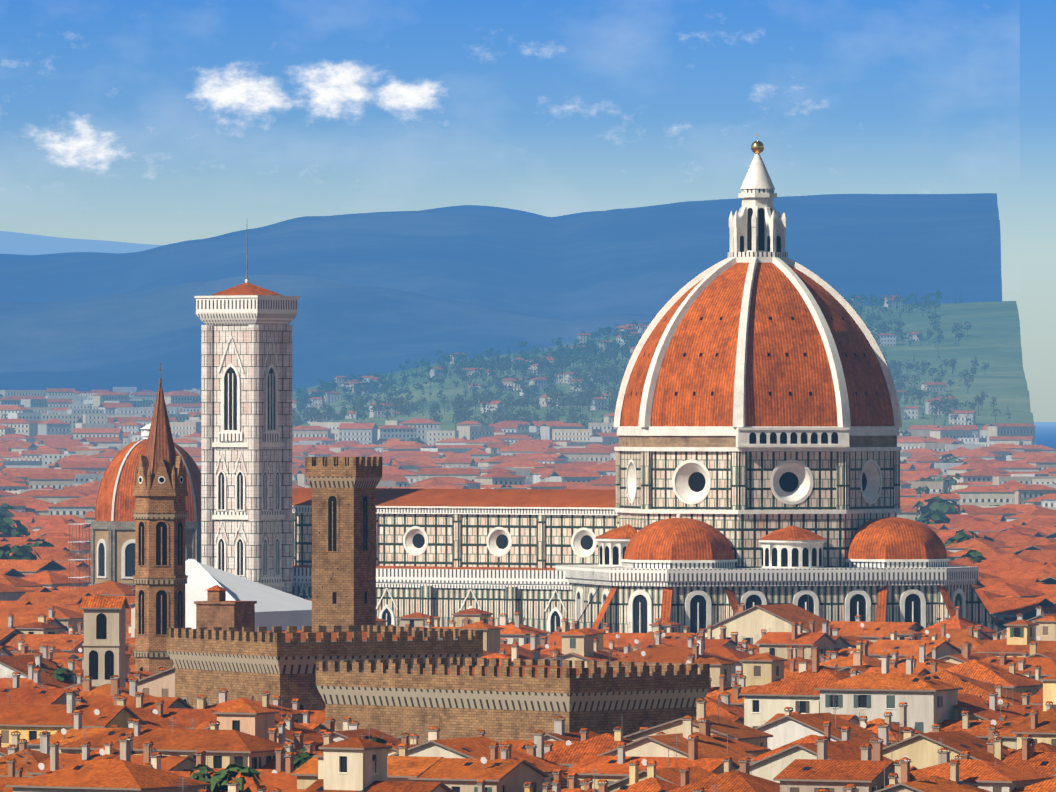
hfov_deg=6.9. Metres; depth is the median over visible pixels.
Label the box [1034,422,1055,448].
ground
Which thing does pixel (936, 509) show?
city trees
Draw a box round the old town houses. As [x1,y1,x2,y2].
[0,596,1055,791]
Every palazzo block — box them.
[167,625,482,710]
[316,657,709,743]
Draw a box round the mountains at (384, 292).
[0,193,1001,391]
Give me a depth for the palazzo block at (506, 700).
1138.08 m
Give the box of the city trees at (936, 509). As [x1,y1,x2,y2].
[0,289,1010,562]
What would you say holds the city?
on the ground
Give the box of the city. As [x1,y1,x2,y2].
[0,295,1055,631]
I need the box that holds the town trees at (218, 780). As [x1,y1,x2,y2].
[36,660,391,791]
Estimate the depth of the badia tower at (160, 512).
1335.87 m
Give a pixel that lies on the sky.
(857, 96)
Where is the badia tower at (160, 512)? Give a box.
[132,363,187,673]
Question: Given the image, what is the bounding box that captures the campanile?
[194,244,298,593]
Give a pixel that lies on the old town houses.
(797, 699)
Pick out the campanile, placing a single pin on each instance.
(246, 430)
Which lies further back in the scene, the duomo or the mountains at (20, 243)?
the mountains at (20, 243)
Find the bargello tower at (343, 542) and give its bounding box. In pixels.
[305,457,381,631]
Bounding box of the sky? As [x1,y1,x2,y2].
[0,0,1055,421]
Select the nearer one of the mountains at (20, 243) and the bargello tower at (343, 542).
the bargello tower at (343, 542)
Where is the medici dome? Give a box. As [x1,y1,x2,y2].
[68,423,200,590]
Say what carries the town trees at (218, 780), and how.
on the ground
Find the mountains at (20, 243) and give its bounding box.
[0,231,163,254]
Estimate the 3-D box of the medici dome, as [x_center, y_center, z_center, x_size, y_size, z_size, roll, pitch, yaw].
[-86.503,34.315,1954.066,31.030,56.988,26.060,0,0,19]
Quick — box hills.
[292,301,1035,444]
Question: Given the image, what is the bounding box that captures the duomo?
[292,132,999,638]

